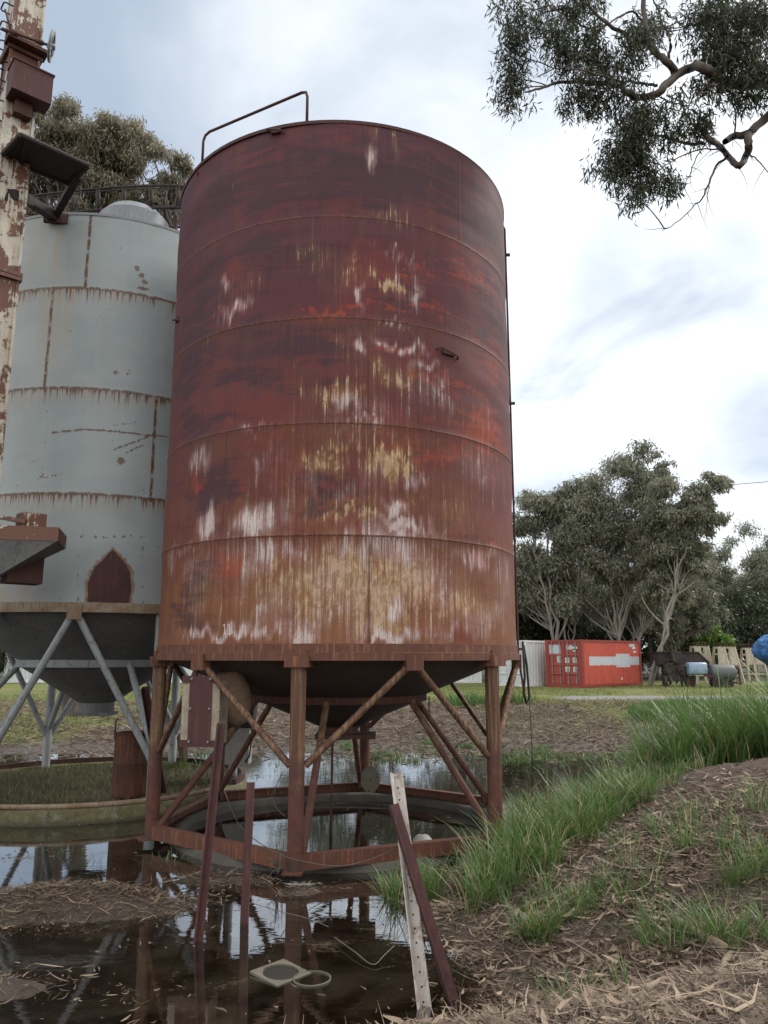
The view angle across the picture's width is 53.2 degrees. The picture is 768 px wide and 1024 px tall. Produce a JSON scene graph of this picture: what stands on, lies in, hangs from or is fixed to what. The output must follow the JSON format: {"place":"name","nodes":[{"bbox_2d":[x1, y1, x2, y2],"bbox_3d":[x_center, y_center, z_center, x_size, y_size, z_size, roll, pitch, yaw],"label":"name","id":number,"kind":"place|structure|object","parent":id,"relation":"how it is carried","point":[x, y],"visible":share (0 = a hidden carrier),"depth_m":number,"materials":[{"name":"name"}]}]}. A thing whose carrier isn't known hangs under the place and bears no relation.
{"place":"outdoors","nodes":[
{"label":"outdoors","id":0,"kind":"place"},
{"bbox_2d":[0,662,767,1023],"bbox_3d":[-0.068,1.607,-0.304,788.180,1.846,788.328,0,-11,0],"label":"ground","id":1,"kind":"structure","parent":0,"point":[214,974],"depth_m":6.08,"materials":[{"name":"brown soil"}]},
{"bbox_2d":[0,649,9,672],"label":"dark tree","id":2,"kind":"object","parent":1,"relation":"on","point":[3,656],"visible":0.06,"depth_m":49.20,"materials":[{"name":"green plant"}]},
{"bbox_2d":[0,0,90,585],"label":"grain elevator","id":3,"kind":"object","parent":1,"relation":"on","point":[30,542],"visible":1,"depth_m":10.19,"materials":[{"name":"metal"}]},
{"bbox_2d":[3,655,191,682],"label":"shipping container","id":4,"kind":"object","parent":1,"relation":"on","point":[26,675],"visible":0.06,"depth_m":49.46,"materials":[{"name":"white metal"}]},
{"bbox_2d":[26,91,194,717],"bbox_3d":[-10.329,-4.100,25.443,6.889,21.317,4.753,6,-12,-27],"label":"gum tree","id":5,"kind":"object","parent":1,"relation":"on","point":[113,150],"visible":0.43,"depth_m":26.23,"materials":[{"name":"green plant"}]},
{"bbox_2d":[0,760,232,804],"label":"moss grass","id":6,"kind":"structure","parent":1,"relation":"on","point":[106,771],"depth_m":12.00,"materials":[{"name":"green plant"}]},
{"bbox_2d":[0,201,236,794],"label":"grain silo","id":7,"kind":"object","parent":1,"relation":"on","point":[85,454],"visible":0.55,"depth_m":11.07,"materials":[{"name":"grey paint"}]},
{"bbox_2d":[26,184,183,229],"bbox_3d":[-4.763,-4.919,13.560,3.045,1.507,0.662,0,-11,0],"label":"catwalk","id":8,"kind":"object","parent":7,"relation":"on","point":[160,208],"visible":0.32,"depth_m":13.36,"materials":[{"name":"metal"}]},
{"bbox_2d":[225,704,257,764],"bbox_3d":[-2.340,3.421,12.354,0.564,1.200,0.400,0,-11,0],"label":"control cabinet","id":9,"kind":"object","parent":7,"relation":"attached to","point":[235,743],"visible":0.41,"depth_m":12.17,"materials":[{"name":"grey metal"}]},
{"bbox_2d":[0,761,246,826],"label":"foundation ring","id":10,"kind":"object","parent":1,"relation":"on","point":[47,818],"visible":0.32,"depth_m":9.87,"materials":[{"name":"concrete"}]},
{"bbox_2d":[0,788,209,809],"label":"bent pipe","id":11,"kind":"object","parent":10,"relation":"on","point":[83,805],"visible":0.77,"depth_m":9.91,"materials":[{"name":"brown metal"}]},
{"bbox_2d":[0,756,245,784],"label":"kerb strip","id":12,"kind":"object","parent":10,"relation":"on","point":[241,771],"visible":0.6,"depth_m":13.97,"materials":[{"name":"grey concrete"}]},
{"bbox_2d":[177,733,187,761],"bbox_3d":[-3.538,4.174,13.502,0.166,0.731,1.775,2,-11,-12],"label":"timber stake","id":13,"kind":"object","parent":10,"relation":"on","point":[183,753],"visible":0.5,"depth_m":13.52,"materials":[{"name":"brown wood"}]},
{"bbox_2d":[111,718,147,797],"bbox_3d":[-3.571,3.454,10.874,0.510,1.054,0.510,0,-11,0],"label":"open drum","id":14,"kind":"object","parent":1,"relation":"on","point":[130,768],"visible":0.77,"depth_m":10.65,"materials":[{"name":"brown metal"}]},
{"bbox_2d":[141,686,165,793],"bbox_3d":[-3.211,3.196,10.667,0.088,1.533,0.699,-3,-11,15],"label":"steel post","id":15,"kind":"object","parent":1,"relation":"on","point":[146,696],"visible":0.5,"depth_m":10.60,"materials":[{"name":"brown metal"}]},
{"bbox_2d":[192,723,225,951],"bbox_3d":[-1.369,2.511,6.030,0.055,1.632,0.355,-2,-11,10],"label":"steel post","id":16,"kind":"object","parent":1,"relation":"on","point":[207,850],"visible":1,"depth_m":6.01,"materials":[{"name":"brown metal"}]},
{"bbox_2d":[0,859,471,1023],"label":"pool debris","id":17,"kind":"object","parent":1,"relation":"on","point":[117,884],"visible":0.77,"depth_m":6.48,"materials":[{"name":"brown plant"}]},
{"bbox_2d":[267,840,284,875],"bbox_3d":[-1.033,3.316,7.333,0.176,0.368,0.154,0,-11,0],"label":"straw tuft","id":18,"kind":"object","parent":17,"relation":"on","point":[276,863],"visible":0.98,"depth_m":7.33,"materials":[{"name":"plant"}]},
{"bbox_2d":[240,782,254,930],"bbox_3d":[-1.130,2.834,6.356,0.069,1.120,0.205,0,-11,0],"label":"steel post","id":19,"kind":"object","parent":1,"relation":"on","point":[246,870],"visible":1,"depth_m":6.33,"materials":[{"name":"brown metal"}]},
{"bbox_2d":[0,752,637,860],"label":"puddle water","id":20,"kind":"structure","parent":1,"relation":"on","point":[355,817],"depth_m":10.72,"materials":[{"name":"brown liquid"}]},
{"bbox_2d":[0,768,520,1023],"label":"floating debris","id":21,"kind":"object","parent":20,"relation":"on","point":[88,975],"visible":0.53,"depth_m":5.32,"materials":[{"name":"brown plant"}]},
{"bbox_2d":[249,959,311,988],"bbox_3d":[-0.699,3.118,5.189,0.296,0.032,0.296,-10,-14,42],"label":"square flange","id":22,"kind":"object","parent":20,"relation":"on","point":[279,973],"visible":1,"depth_m":5.18,"materials":[{"name":"beige plastic"}]},
{"bbox_2d":[252,903,328,926],"bbox_3d":[-0.734,3.163,6.046,0.665,0.119,0.064,-3,-11,17],"label":"wire","id":23,"kind":"object","parent":20,"relation":"on","point":[291,914],"visible":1,"depth_m":6.07,"materials":[{"name":"metal"}]},
{"bbox_2d":[293,970,330,993],"bbox_3d":[-0.479,3.121,5.099,0.256,0.052,0.256,0,-11,0],"label":"pipe collar","id":24,"kind":"object","parent":20,"relation":"in","point":[317,981],"visible":0.96,"depth_m":5.05,"materials":[{"name":"beige plastic"}]},
{"bbox_2d":[334,937,394,964],"bbox_3d":[-0.219,3.151,5.555,0.550,0.059,0.256,-7,-13,33],"label":"wire","id":25,"kind":"object","parent":20,"relation":"on","point":[363,958],"visible":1,"depth_m":5.44,"materials":[{"name":"metal"}]},
{"bbox_2d":[413,833,431,841],"bbox_3d":[0.444,3.773,8.853,0.240,0.115,0.240,0,-11,0],"label":"stone","id":26,"kind":"object","parent":20,"relation":"on","point":[420,837],"visible":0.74,"depth_m":8.80,"materials":[{"name":"grey stone"}]},
{"bbox_2d":[166,792,487,894],"bbox_3d":[-0.579,4.011,9.585,4.125,0.326,4.119,0,-11,0],"label":"foundation ring","id":27,"kind":"object","parent":1,"relation":"on","point":[338,878],"visible":0.37,"depth_m":8.05,"materials":[{"name":"concrete"}]},
{"bbox_2d":[137,91,532,875],"bbox_3d":[-0.521,-0.491,10.433,4.764,8.918,4.776,0,-11,0],"label":"grain silo","id":28,"kind":"object","parent":27,"relation":"on","point":[339,557],"visible":0.99,"depth_m":8.54,"materials":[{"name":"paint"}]},
{"bbox_2d":[269,772,285,816],"bbox_3d":[-1.169,3.067,8.369,0.165,0.346,0.830,2,-11,-10],"label":"wire","id":29,"kind":"object","parent":28,"relation":"hanging from","point":[274,792],"visible":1,"depth_m":8.49,"materials":[{"name":"grey metal"}]},
{"bbox_2d":[224,791,419,865],"bbox_3d":[-0.632,2.884,6.980,1.740,0.884,0.931,3,-11,-17],"label":"wire","id":30,"kind":"object","parent":28,"relation":"hanging from","point":[305,861],"visible":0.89,"depth_m":7.11,"materials":[{"name":"brown metal"}]},
{"bbox_2d":[329,744,333,841],"bbox_3d":[-0.645,3.402,9.432,0.042,1.220,0.028,0,-11,0],"label":"steel rod","id":31,"kind":"object","parent":28,"relation":"attached to","point":[331,790],"visible":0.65,"depth_m":9.42,"materials":[{"name":"brown metal"}]},
{"bbox_2d":[361,766,379,792],"bbox_3d":[-0.203,3.960,11.366,0.277,0.370,0.016,0,-11,0],"label":"octagonal plate","id":32,"kind":"object","parent":28,"relation":"attached to","point":[370,779],"visible":1,"depth_m":11.36,"materials":[{"name":"grey metal"}]},
{"bbox_2d":[0,697,695,775],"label":"bark strips","id":33,"kind":"object","parent":1,"relation":"on","point":[266,721],"visible":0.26,"depth_m":20.05,"materials":[{"name":"plant"}]},
{"bbox_2d":[0,684,766,743],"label":"mown grass","id":34,"kind":"structure","parent":1,"relation":"on","point":[515,689],"depth_m":29.92,"materials":[{"name":"green plant"}]},
{"bbox_2d":[29,771,767,1003],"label":"sparse grass","id":35,"kind":"structure","parent":1,"relation":"on","point":[430,884],"depth_m":5.90,"materials":[{"name":"green plant"}]},
{"bbox_2d":[162,736,637,778],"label":"bank weeds","id":36,"kind":"object","parent":1,"relation":"on","point":[558,755],"visible":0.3,"depth_m":16.38,"materials":[{"name":"green plant"}]},
{"bbox_2d":[390,772,431,1014],"bbox_3d":[0.165,2.468,5.091,0.098,1.349,0.660,3,-11,-15],"label":"steel post","id":37,"kind":"object","parent":1,"relation":"on","point":[418,959],"visible":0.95,"depth_m":4.95,"materials":[{"name":"white metal"}]},
{"bbox_2d":[388,803,459,1006],"bbox_3d":[0.241,2.536,5.021,0.540,1.152,0.109,-8,-14,38],"label":"steel post","id":38,"kind":"object","parent":1,"relation":"on","point":[435,942],"visible":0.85,"depth_m":5.00,"materials":[{"name":"brown metal"}]},
{"bbox_2d":[167,690,766,722],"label":"verge tufts","id":39,"kind":"object","parent":1,"relation":"on","point":[453,700],"visible":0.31,"depth_m":24.48,"materials":[{"name":"green plant"}]},
{"bbox_2d":[454,671,481,682],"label":"shipping container","id":40,"kind":"object","parent":1,"relation":"on","point":[475,678],"visible":0.04,"depth_m":49.39,"materials":[{"name":"white metal"}]},
{"bbox_2d":[499,640,546,686],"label":"shipping container","id":41,"kind":"object","parent":1,"relation":"on","point":[536,656],"visible":0.34,"depth_m":44.12,"materials":[{"name":"white metal"}]},
{"bbox_2d":[499,660,508,683],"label":"door","id":42,"kind":"structure","parent":41,"relation":"in","point":[503,670],"depth_m":44.48,"materials":[{"name":"white paint"}]},
{"bbox_2d":[509,642,523,683],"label":"door","id":43,"kind":"structure","parent":41,"relation":"in","point":[518,679],"depth_m":43.76,"materials":[{"name":"white paint"}]},
{"bbox_2d":[284,759,767,1023],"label":"dry stalks","id":44,"kind":"object","parent":1,"relation":"on","point":[645,981],"visible":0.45,"depth_m":4.91,"materials":[{"name":"beige plant"}]},
{"bbox_2d":[502,926,562,934],"bbox_3d":[1.082,3.057,5.601,0.444,0.111,0.031,-4,-11,19],"label":"fallen branch","id":45,"kind":"object","parent":1,"relation":"on","point":[503,933],"visible":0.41,"depth_m":5.64,"materials":[{"name":"wood"}]},
{"bbox_2d":[515,600,585,640],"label":"dark tree","id":46,"kind":"object","parent":1,"relation":"on","point":[531,629],"visible":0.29,"depth_m":53.09,"materials":[{"name":"green plant"}]},
{"bbox_2d":[345,758,767,1023],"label":"bark litter","id":47,"kind":"object","parent":1,"relation":"on","point":[608,999],"visible":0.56,"depth_m":5.12,"materials":[{"name":"brown plant"}]},
{"bbox_2d":[512,475,601,639],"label":"gum tree","id":48,"kind":"object","parent":1,"relation":"on","point":[551,570],"visible":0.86,"depth_m":51.04,"materials":[{"name":"green plant"}]},
{"bbox_2d":[361,767,767,1023],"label":"gum leaves","id":49,"kind":"object","parent":1,"relation":"on","point":[398,1020],"visible":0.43,"depth_m":5.13,"materials":[{"name":"brown plant"}]},
{"bbox_2d":[418,734,721,924],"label":"bank grass","id":50,"kind":"structure","parent":1,"relation":"on","point":[535,827],"depth_m":7.76,"materials":[{"name":"green plant"}]},
{"bbox_2d":[570,848,593,881],"bbox_3d":[1.746,3.134,6.822,0.076,0.119,0.840,-6,-12,27],"label":"fallen branch","id":51,"kind":"object","parent":1,"relation":"on","point":[580,859],"visible":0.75,"depth_m":6.78,"materials":[{"name":"beige wood"}]},
{"bbox_2d":[545,639,642,687],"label":"shipping container","id":52,"kind":"object","parent":1,"relation":"on","point":[580,663],"visible":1,"depth_m":43.15,"materials":[{"name":"red metal"}]},
{"bbox_2d":[547,642,564,683],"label":"door","id":53,"kind":"structure","parent":52,"relation":"in","point":[555,649],"depth_m":43.13,"materials":[{"name":"metal"}]},
{"bbox_2d":[563,642,580,683],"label":"door","id":54,"kind":"structure","parent":52,"relation":"in","point":[571,657],"depth_m":42.34,"materials":[{"name":"metal"}]},
{"bbox_2d":[577,595,627,639],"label":"dark tree","id":55,"kind":"object","parent":1,"relation":"on","point":[589,632],"visible":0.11,"depth_m":57.90,"materials":[{"name":"green plant"}]},
{"bbox_2d":[571,562,633,612],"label":"gum tree","id":56,"kind":"object","parent":1,"relation":"on","point":[587,582],"visible":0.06,"depth_m":73.08,"materials":[{"name":"green plant"}]},
{"bbox_2d":[548,435,690,640],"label":"gum tree","id":57,"kind":"object","parent":1,"relation":"on","point":[606,561],"visible":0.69,"depth_m":50.25,"materials":[{"name":"green plant"}]},
{"bbox_2d":[480,0,767,230],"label":"gum tree","id":58,"kind":"object","parent":1,"relation":"on","point":[727,44],"visible":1,"depth_m":10.42,"materials":[{"name":"green plant"}]},
{"bbox_2d":[585,592,709,675],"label":"dark tree","id":59,"kind":"object","parent":1,"relation":"on","point":[626,633],"visible":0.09,"depth_m":59.42,"materials":[{"name":"green plant"}]},
{"bbox_2d":[642,657,660,673],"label":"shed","id":60,"kind":"structure","parent":1,"relation":"on","point":[646,668],"depth_m":76.42,"materials":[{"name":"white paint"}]},
{"bbox_2d":[608,579,709,670],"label":"gum tree","id":61,"kind":"object","parent":1,"relation":"on","point":[697,588],"visible":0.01,"depth_m":77.30,"materials":[{"name":"green plant"}]},
{"bbox_2d":[648,651,709,686],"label":"old harvester","id":62,"kind":"object","parent":1,"relation":"on","point":[696,663],"visible":0.93,"depth_m":43.16,"materials":[{"name":"brown metal"}]},
{"bbox_2d":[625,527,734,679],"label":"gum tree","id":63,"kind":"object","parent":1,"relation":"on","point":[683,624],"visible":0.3,"depth_m":55.74,"materials":[{"name":"green plant"}]},
{"bbox_2d":[629,470,734,685],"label":"gum tree","id":64,"kind":"object","parent":1,"relation":"on","point":[690,516],"visible":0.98,"depth_m":46.61,"materials":[{"name":"green plant"}]},
{"bbox_2d":[597,644,767,775],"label":"tall grass","id":65,"kind":"structure","parent":1,"relation":"on","point":[736,734],"depth_m":11.31,"materials":[{"name":"green plant"}]},
{"bbox_2d":[689,642,707,683],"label":"slatted stand","id":66,"kind":"object","parent":1,"relation":"on","point":[697,648],"visible":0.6,"depth_m":48.82,"materials":[{"name":"paint"}]},
{"bbox_2d":[669,912,730,952],"bbox_3d":[2.082,2.808,5.117,0.090,0.103,0.723,1,-11,-5],"label":"fallen branch","id":67,"kind":"object","parent":1,"relation":"on","point":[721,943],"visible":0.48,"depth_m":4.92,"materials":[{"name":"beige wood"}]},
{"bbox_2d":[698,642,711,681],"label":"slatted stand","id":68,"kind":"object","parent":1,"relation":"on","point":[706,653],"visible":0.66,"depth_m":49.18,"materials":[{"name":"paint"}]},
{"bbox_2d":[685,623,737,658],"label":"green bush","id":69,"kind":"object","parent":1,"relation":"on","point":[719,637],"visible":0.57,"depth_m":58.74,"materials":[{"name":"green plant"}]},
{"bbox_2d":[699,558,730,607],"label":"gum tree","id":70,"kind":"object","parent":1,"relation":"on","point":[708,584],"visible":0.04,"depth_m":80.18,"materials":[{"name":"green plant"}]},
{"bbox_2d":[711,643,728,664],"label":"slatted stand","id":71,"kind":"object","parent":1,"relation":"on","point":[722,657],"visible":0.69,"depth_m":47.77,"materials":[{"name":"paint"}]},
{"bbox_2d":[706,950,734,998],"bbox_3d":[1.744,2.437,4.004,0.054,0.339,1.735,-5,-12,26],"label":"fallen branch","id":72,"kind":"object","parent":1,"relation":"on","point":[728,956],"visible":0.19,"depth_m":4.49,"materials":[{"name":"beige wood"}]},
{"bbox_2d":[682,591,759,676],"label":"dark tree","id":73,"kind":"object","parent":1,"relation":"on","point":[733,627],"visible":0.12,"depth_m":63.97,"materials":[{"name":"green plant"}]},
{"bbox_2d":[701,535,741,590],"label":"gum tree","id":74,"kind":"object","parent":1,"relation":"on","point":[719,553],"visible":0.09,"depth_m":84.04,"materials":[{"name":"green plant"}]},
{"bbox_2d":[704,665,741,687],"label":"tank trailer","id":75,"kind":"object","parent":1,"relation":"on","point":[712,674],"visible":0.9,"depth_m":42.39,"materials":[{"name":"grey metal"}]},
{"bbox_2d":[709,564,739,661],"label":"gum tree","id":76,"kind":"object","parent":1,"relation":"on","point":[726,580],"visible":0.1,"depth_m":82.41,"materials":[{"name":"green plant"}]},
{"bbox_2d":[725,643,745,683],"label":"slatted stand","id":77,"kind":"object","parent":1,"relation":"on","point":[733,658],"visible":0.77,"depth_m":48.25,"materials":[{"name":"paint"}]},
{"bbox_2d":[713,581,767,675],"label":"dark tree","id":78,"kind":"object","parent":1,"relation":"on","point":[756,609],"visible":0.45,"depth_m":66.85,"materials":[{"name":"green plant"}]},
{"bbox_2d":[727,652,754,680],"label":"cattle panel","id":79,"kind":"object","parent":1,"relation":"on","point":[742,667],"visible":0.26,"depth_m":54.88,"materials":[{"name":"grey metal"}]},
{"bbox_2d":[730,561,756,580],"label":"gum tree","id":80,"kind":"object","parent":1,"relation":"on","point":[744,574],"visible":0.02,"depth_m":89.97,"materials":[{"name":"green plant"}]},
{"bbox_2d":[721,519,767,665],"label":"gum tree","id":81,"kind":"object","parent":1,"relation":"on","point":[744,582],"visible":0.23,"depth_m":79.58,"materials":[{"name":"green plant"}]},
{"bbox_2d":[731,546,767,592],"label":"gum tree","id":82,"kind":"object","parent":1,"relation":"on","point":[763,563],"visible":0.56,"depth_m":77.40,"materials":[{"name":"green plant"}]},
{"bbox_2d":[740,644,758,681],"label":"slatted stand","id":83,"kind":"object","parent":1,"relation":"on","point":[748,654],"visible":0.95,"depth_m":52.64,"materials":[{"name":"paint"}]},
{"bbox_2d":[746,644,767,681],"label":"slatted stand","id":84,"kind":"object","parent":1,"relation":"on","point":[757,662],"visible":0.28,"depth_m":52.94,"materials":[{"name":"paint"}]},
{"bbox_2d":[0,0,767,659],"label":"sky","id":85,"kind":"structure","parent":0,"point":[619,330],"materials":[{"name":"white"}]},
{"bbox_2d":[514,481,767,497],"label":"power line","id":86,"kind":"object","parent":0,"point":[637,491],"visible":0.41,"depth_m":38.86,"materials":[{"name":"metal"}]},
{"bbox_2d":[751,634,767,665],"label":"covered load","id":87,"kind":"object","parent":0,"point":[760,647],"visible":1,"depth_m":21.56}
]}

